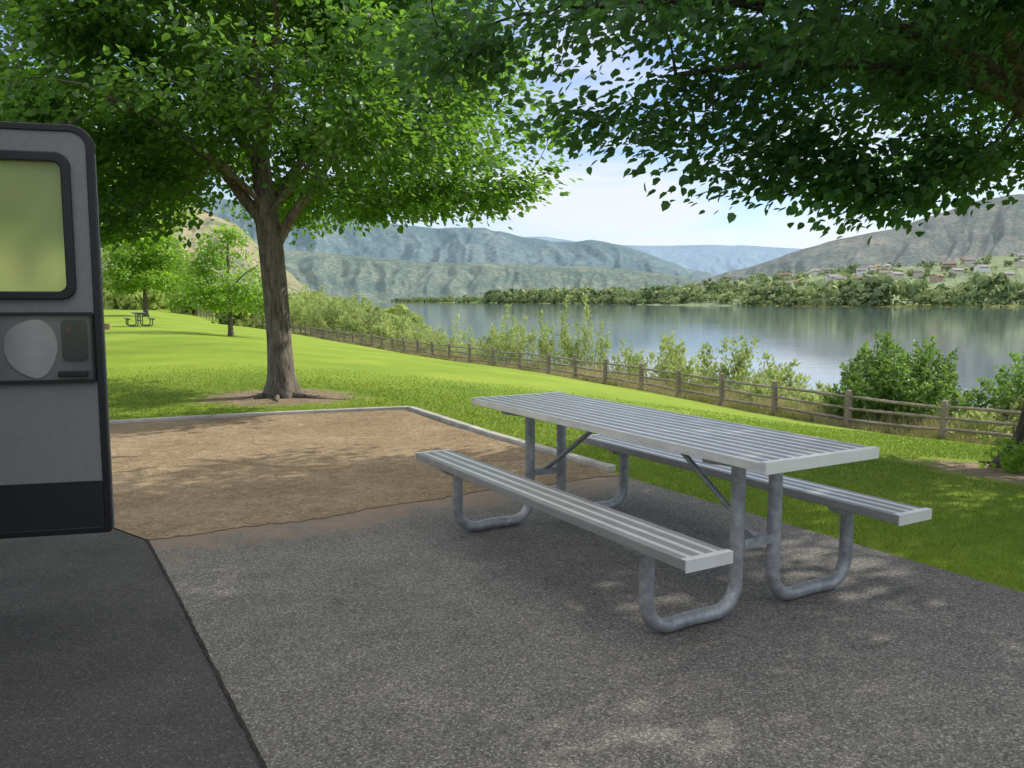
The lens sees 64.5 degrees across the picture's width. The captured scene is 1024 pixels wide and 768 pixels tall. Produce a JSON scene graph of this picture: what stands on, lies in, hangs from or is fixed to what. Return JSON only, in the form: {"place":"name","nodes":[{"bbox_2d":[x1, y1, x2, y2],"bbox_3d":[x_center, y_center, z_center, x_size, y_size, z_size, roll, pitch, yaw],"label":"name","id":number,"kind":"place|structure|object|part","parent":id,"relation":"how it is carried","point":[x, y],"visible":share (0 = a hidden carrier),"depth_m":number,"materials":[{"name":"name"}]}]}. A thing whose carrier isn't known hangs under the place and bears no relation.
{"place":"outdoors","nodes":[
{"label":"outdoors","id":0,"kind":"place"},
{"bbox_2d":[104,324,109,329],"bbox_3d":[-20.400,-2.834,40.120,0.900,0.280,0.900,0,6,0],"label":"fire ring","id":1,"kind":"object","parent":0,"point":[107,326],"visible":0.35,"depth_m":40.02,"materials":[{"name":"brown metal"}]},
{"bbox_2d":[0,528,266,767],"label":"asphalt driveway","id":2,"kind":"structure","parent":0,"point":[104,662],"depth_m":3.08,"materials":[{"name":"grey asphalt"}]},
{"bbox_2d":[0,121,114,538],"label":"camper trailer","id":3,"kind":"object","parent":2,"relation":"on","point":[55,465],"visible":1,"depth_m":3.62,"materials":[{"name":"grey metal"}]},
{"bbox_3d":[-2.158,-0.219,3.597,0.635,1.835,0.100,-1,6,-14],"label":"door","id":4,"kind":"part","parent":3,"relation":"part of","materials":[{"name":"grey metal"}]},
{"bbox_2d":[146,538,266,767],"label":"pavement joint","id":5,"kind":"object","parent":2,"relation":"on","point":[237,713],"visible":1,"depth_m":3.01,"materials":[{"name":"black asphalt"}]},
{"bbox_2d":[101,208,310,293],"bbox_3d":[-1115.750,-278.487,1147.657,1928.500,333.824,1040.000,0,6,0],"label":"hillside","id":6,"kind":"structure","parent":0,"point":[294,284],"depth_m":978.62,"materials":[{"name":"green plant"}]},
{"bbox_2d":[189,193,714,280],"bbox_3d":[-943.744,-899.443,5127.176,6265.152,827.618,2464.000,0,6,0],"label":"mountain","id":7,"kind":"structure","parent":0,"point":[445,245],"depth_m":4967.62,"materials":[{"name":"grey stone"}]},
{"bbox_2d":[284,249,696,301],"bbox_3d":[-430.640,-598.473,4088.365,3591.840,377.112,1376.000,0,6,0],"label":"terraced slope","id":8,"kind":"structure","parent":0,"point":[373,279],"depth_m":3882.61,"materials":[{"name":"green plant"}]},
{"bbox_2d":[0,0,1023,248],"label":"sky","id":9,"kind":"structure","parent":0,"point":[606,206],"materials":[{"name":"white"}]},
{"bbox_2d":[104,302,1023,592],"bbox_3d":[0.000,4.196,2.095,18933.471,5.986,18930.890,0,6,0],"label":"ground","id":10,"kind":"structure","parent":0,"point":[166,340],"depth_m":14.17,"materials":[{"name":"green plant"}]},
{"bbox_2d":[10,58,208,258],"bbox_3d":[-13.823,-5.069,23.294,9.711,8.343,9.877,0,6,0],"label":"shade tree","id":11,"kind":"object","parent":10,"relation":"on","point":[145,240],"visible":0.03,"depth_m":25.01,"materials":[{"name":"green plant"}]},
{"bbox_2d":[124,312,154,326],"bbox_3d":[-20.900,-3.623,45.467,1.469,0.765,2.446,-3,7,-28],"label":"picnic table","id":12,"kind":"object","parent":10,"relation":"on","point":[137,320],"visible":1,"depth_m":44.90,"materials":[{"name":"paint"}]},
{"bbox_2d":[101,219,199,316],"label":"young tree","id":13,"kind":"object","parent":10,"relation":"on","point":[156,268],"visible":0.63,"depth_m":77.07,"materials":[{"name":"green plant"}]},
{"bbox_2d":[156,222,290,335],"bbox_3d":[-13.198,-4.863,37.882,6.035,5.326,6.284,0,6,0],"label":"young tree","id":14,"kind":"object","parent":10,"relation":"on","point":[209,293],"visible":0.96,"depth_m":37.05,"materials":[{"name":"green plant"}]},
{"bbox_2d":[103,280,425,332],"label":"brush thicket","id":15,"kind":"object","parent":10,"relation":"on","point":[134,302],"visible":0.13,"depth_m":131.83,"materials":[{"name":"green plant"}]},
{"bbox_2d":[252,288,320,326],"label":"willow shrub","id":16,"kind":"object","parent":10,"relation":"on","point":[290,301],"visible":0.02,"depth_m":111.05,"materials":[{"name":"green plant"}]},
{"bbox_2d":[0,0,583,402],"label":"shade tree","id":17,"kind":"object","parent":10,"relation":"on","point":[367,133],"visible":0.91,"depth_m":10.12,"materials":[{"name":"green plant"}]},
{"bbox_2d":[253,283,347,330],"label":"willow shrub","id":18,"kind":"object","parent":10,"relation":"on","point":[296,307],"visible":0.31,"depth_m":89.65,"materials":[{"name":"green plant"}]},
{"bbox_2d":[300,294,377,334],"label":"willow shrub","id":19,"kind":"object","parent":10,"relation":"on","point":[324,318],"visible":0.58,"depth_m":77.70,"materials":[{"name":"green plant"}]},
{"bbox_2d":[315,295,388,332],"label":"willow shrub","id":20,"kind":"object","parent":10,"relation":"on","point":[361,308],"visible":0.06,"depth_m":99.97,"materials":[{"name":"green plant"}]},
{"bbox_2d":[109,406,615,471],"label":"curb","id":21,"kind":"structure","parent":10,"relation":"on","point":[605,466],"depth_m":9.31,"materials":[{"name":"concrete"}]},
{"bbox_2d":[110,409,618,539],"bbox_3d":[-4.246,0.723,6.466,9.218,0.001,5.070,-3,6,-25],"label":"gravel pit","id":22,"kind":"object","parent":10,"relation":"on","point":[172,478],"visible":0.8,"depth_m":6.75,"materials":[{"name":"brown gravel"}]},
{"bbox_2d":[334,304,406,339],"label":"willow shrub","id":23,"kind":"object","parent":10,"relation":"on","point":[356,327],"visible":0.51,"depth_m":70.89,"materials":[{"name":"green plant"}]},
{"bbox_2d":[367,314,436,347],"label":"willow shrub","id":24,"kind":"object","parent":10,"relation":"on","point":[394,324],"visible":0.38,"depth_m":63.18,"materials":[{"name":"green plant"}]},
{"bbox_2d":[383,317,449,347],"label":"willow shrub","id":25,"kind":"object","parent":10,"relation":"on","point":[409,336],"visible":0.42,"depth_m":57.12,"materials":[{"name":"green plant"}]},
{"bbox_2d":[425,314,483,353],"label":"willow shrub","id":26,"kind":"object","parent":10,"relation":"on","point":[443,340],"visible":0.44,"depth_m":52.50,"materials":[{"name":"green plant"}]},
{"bbox_2d":[447,325,509,359],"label":"willow shrub","id":27,"kind":"object","parent":10,"relation":"on","point":[488,340],"visible":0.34,"depth_m":49.17,"materials":[{"name":"green plant"}]},
{"bbox_2d":[476,303,530,361],"bbox_3d":[-0.249,-2.564,45.954,2.990,4.056,2.752,-4,7,-33],"label":"willow shrub","id":28,"kind":"object","parent":10,"relation":"on","point":[502,341],"visible":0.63,"depth_m":45.87,"materials":[{"name":"green plant"}]},
{"bbox_2d":[505,320,554,366],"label":"willow shrub","id":29,"kind":"object","parent":10,"relation":"on","point":[531,338],"visible":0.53,"depth_m":44.64,"materials":[{"name":"green plant"}]},
{"bbox_2d":[537,294,586,369],"bbox_3d":[2.607,-2.393,42.970,2.865,4.704,2.659,0,6,0],"label":"willow shrub","id":30,"kind":"object","parent":10,"relation":"on","point":[544,350],"visible":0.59,"depth_m":42.81,"materials":[{"name":"green plant"}]},
{"bbox_2d":[149,475,1023,767],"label":"concrete pad","id":31,"kind":"object","parent":10,"relation":"on","point":[421,635],"visible":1,"depth_m":3.25,"materials":[{"name":"grey concrete"}]},
{"bbox_2d":[415,392,931,632],"bbox_3d":[0.650,0.558,4.357,1.469,0.765,2.446,-3,7,-30],"label":"picnic table","id":32,"kind":"object","parent":31,"relation":"on","point":[740,457],"visible":1,"depth_m":3.78,"materials":[{"name":"metal"}]},
{"bbox_2d":[563,293,613,369],"bbox_3d":[3.860,-2.301,41.701,2.622,4.775,2.403,0,6,0],"label":"willow shrub","id":33,"kind":"object","parent":10,"relation":"on","point":[568,347],"visible":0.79,"depth_m":41.36,"materials":[{"name":"green plant"}]},
{"bbox_2d":[193,310,1020,439],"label":"wooden fence","id":34,"kind":"object","parent":10,"relation":"on","point":[943,407],"visible":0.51,"depth_m":24.86,"materials":[{"name":"brown wood"}]},
{"bbox_2d":[596,340,645,381],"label":"willow shrub","id":35,"kind":"object","parent":10,"relation":"on","point":[613,357],"visible":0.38,"depth_m":38.10,"materials":[{"name":"green plant"}]},
{"bbox_2d":[233,322,1016,446],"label":"bank grass","id":36,"kind":"structure","parent":10,"relation":"on","point":[912,432],"depth_m":26.83,"materials":[{"name":"green plant"}]},
{"bbox_2d":[622,330,697,385],"bbox_3d":[6.445,-0.824,35.080,3.048,2.969,3.205,2,6,22],"label":"willow shrub","id":37,"kind":"object","parent":10,"relation":"on","point":[669,357],"visible":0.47,"depth_m":34.90,"materials":[{"name":"green plant"}]},
{"bbox_2d":[342,0,1023,474],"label":"shade tree","id":38,"kind":"object","parent":10,"relation":"on","point":[900,58],"visible":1,"depth_m":6.52,"materials":[{"name":"green plant"}]},
{"bbox_2d":[653,342,719,387],"bbox_3d":[7.267,-0.456,33.883,2.988,2.624,2.004,-4,7,-33],"label":"willow shrub","id":39,"kind":"object","parent":10,"relation":"on","point":[689,371],"visible":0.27,"depth_m":33.54,"materials":[{"name":"green plant"}]},
{"bbox_2d":[683,376,729,392],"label":"willow shrub","id":40,"kind":"object","parent":10,"relation":"on","point":[715,384],"visible":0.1,"depth_m":29.68,"materials":[{"name":"green plant"}]},
{"bbox_2d":[391,253,1023,306],"bbox_3d":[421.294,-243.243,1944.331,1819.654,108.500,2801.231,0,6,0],"label":"woodland","id":41,"kind":"object","parent":10,"relation":"on","point":[880,288],"visible":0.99,"depth_m":832.49,"materials":[{"name":"green plant"}]},
{"bbox_2d":[688,333,788,395],"bbox_3d":[8.503,-0.456,31.123,4.119,3.046,3.161,-3,6,-25],"label":"willow shrub","id":42,"kind":"object","parent":10,"relation":"on","point":[741,372],"visible":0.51,"depth_m":30.98,"materials":[{"name":"green plant"}]},
{"bbox_2d":[735,377,794,403],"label":"willow shrub","id":43,"kind":"object","parent":10,"relation":"on","point":[756,390],"visible":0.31,"depth_m":27.02,"materials":[{"name":"green plant"}]},
{"bbox_2d":[752,358,817,402],"bbox_3d":[9.908,0.172,29.145,2.843,2.278,2.145,-3,6,-25],"label":"willow shrub","id":44,"kind":"object","parent":10,"relation":"on","point":[782,379],"visible":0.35,"depth_m":29.01,"materials":[{"name":"green plant"}]},
{"bbox_2d":[785,390,834,411],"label":"willow shrub","id":45,"kind":"object","parent":10,"relation":"on","point":[814,396],"visible":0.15,"depth_m":24.74,"materials":[{"name":"green plant"}]},
{"bbox_2d":[799,380,843,399],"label":"willow shrub","id":46,"kind":"object","parent":10,"relation":"on","point":[820,387],"visible":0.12,"depth_m":27.30,"materials":[{"name":"green plant"}]},
{"bbox_2d":[817,329,985,433],"bbox_3d":[10.586,0.067,22.437,4.038,3.160,3.978,-3,7,-27],"label":"leafy shrub","id":47,"kind":"object","parent":10,"relation":"on","point":[892,377],"visible":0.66,"depth_m":21.81,"materials":[{"name":"green plant"}]},
{"bbox_2d":[947,406,1012,442],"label":"willow shrub","id":48,"kind":"object","parent":10,"relation":"on","point":[978,415],"visible":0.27,"depth_m":19.88,"materials":[{"name":"green plant"}]},
{"bbox_2d":[955,394,1023,433],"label":"leafy shrub","id":49,"kind":"object","parent":10,"relation":"on","point":[1016,406],"visible":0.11,"depth_m":20.52,"materials":[{"name":"green plant"}]},
{"bbox_2d":[975,350,1023,418],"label":"leafy shrub","id":50,"kind":"object","parent":10,"relation":"on","point":[1005,393],"visible":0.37,"depth_m":21.53,"materials":[{"name":"green plant"}]},
{"bbox_2d":[528,237,800,275],"bbox_3d":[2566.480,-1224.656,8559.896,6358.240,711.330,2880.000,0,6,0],"label":"distant ridge","id":51,"kind":"structure","parent":0,"point":[715,260],"depth_m":8505.01,"materials":[{"name":"blue"}]},
{"bbox_2d":[359,302,1023,410],"bbox_3d":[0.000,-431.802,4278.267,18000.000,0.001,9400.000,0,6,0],"label":"river water","id":52,"kind":"structure","parent":0,"point":[821,344],"depth_m":142.91,"materials":[{"name":"grey liquid"}]},
{"bbox_2d":[637,255,1023,305],"bbox_3d":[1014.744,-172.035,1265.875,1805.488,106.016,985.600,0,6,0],"label":"village slope","id":53,"kind":"structure","parent":0,"point":[998,261],"depth_m":1073.72,"materials":[{"name":"green plant"}]},
{"bbox_2d":[778,273,791,277],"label":"house","id":54,"kind":"structure","parent":53,"relation":"on","point":[785,274],"depth_m":1266.77,"materials":[{"name":"beige"}]},
{"bbox_2d":[808,269,820,274],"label":"house","id":55,"kind":"structure","parent":53,"relation":"on","point":[815,271],"depth_m":1293.84,"materials":[{"name":"white"}]},
{"bbox_2d":[820,268,833,273],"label":"house","id":56,"kind":"structure","parent":53,"relation":"on","point":[824,270],"depth_m":1295.31,"materials":[{"name":"grey"}]},
{"bbox_2d":[827,275,840,281],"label":"house","id":57,"kind":"structure","parent":53,"relation":"on","point":[831,277],"depth_m":1063.21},
{"bbox_2d":[835,276,847,279],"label":"house","id":58,"kind":"structure","parent":53,"relation":"on","point":[840,277],"depth_m":1028.80,"materials":[{"name":"white paint"}]},
{"bbox_2d":[856,268,868,275],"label":"house","id":59,"kind":"structure","parent":53,"relation":"on","point":[862,270],"depth_m":1178.13,"materials":[{"name":"white"}]},
{"bbox_2d":[879,270,892,273],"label":"house","id":60,"kind":"structure","parent":53,"relation":"on","point":[885,271],"depth_m":1110.81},
{"bbox_2d":[886,271,903,279],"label":"house","id":61,"kind":"structure","parent":53,"relation":"on","point":[894,274],"depth_m":1060.94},
{"bbox_2d":[913,269,924,277],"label":"house","id":62,"kind":"structure","parent":53,"relation":"on","point":[917,273],"depth_m":1110.41,"materials":[{"name":"beige paint"}]},
{"bbox_2d":[929,274,944,282],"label":"house","id":63,"kind":"structure","parent":53,"relation":"on","point":[935,278],"depth_m":1000.11,"materials":[{"name":"beige"}]},
{"bbox_2d":[941,262,957,269],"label":"house","id":64,"kind":"structure","parent":53,"relation":"on","point":[952,264],"depth_m":1183.60,"materials":[{"name":"beige"}]},
{"bbox_2d":[948,268,963,275],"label":"house","id":65,"kind":"structure","parent":53,"relation":"on","point":[959,271],"depth_m":1061.82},
{"bbox_2d":[960,257,974,264],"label":"house","id":66,"kind":"structure","parent":53,"relation":"on","point":[962,261],"depth_m":1253.72,"materials":[{"name":"beige"}]},
{"bbox_2d":[964,258,977,265],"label":"house","id":67,"kind":"structure","parent":53,"relation":"on","point":[968,261],"depth_m":1204.95,"materials":[{"name":"beige paint"}]},
{"bbox_2d":[974,265,989,272],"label":"house","id":68,"kind":"structure","parent":53,"relation":"on","point":[983,268],"depth_m":1067.71,"materials":[{"name":"white"}]},
{"bbox_2d":[1002,272,1015,279],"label":"house","id":69,"kind":"structure","parent":53,"relation":"on","point":[1010,274],"depth_m":972.45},
{"bbox_2d":[1015,260,1023,267],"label":"house","id":70,"kind":"structure","parent":53,"relation":"on","point":[1019,263],"depth_m":1109.15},
{"bbox_2d":[1016,254,1023,259],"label":"house","id":71,"kind":"structure","parent":53,"relation":"on","point":[1019,256],"depth_m":1217.96,"materials":[{"name":"white paint"}]},
{"bbox_2d":[687,194,1023,286],"bbox_3d":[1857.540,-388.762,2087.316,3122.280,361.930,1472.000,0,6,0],"label":"dry hill","id":72,"kind":"structure","parent":0,"point":[997,229],"depth_m":1911.32,"materials":[{"name":"grey stone"}]}
]}

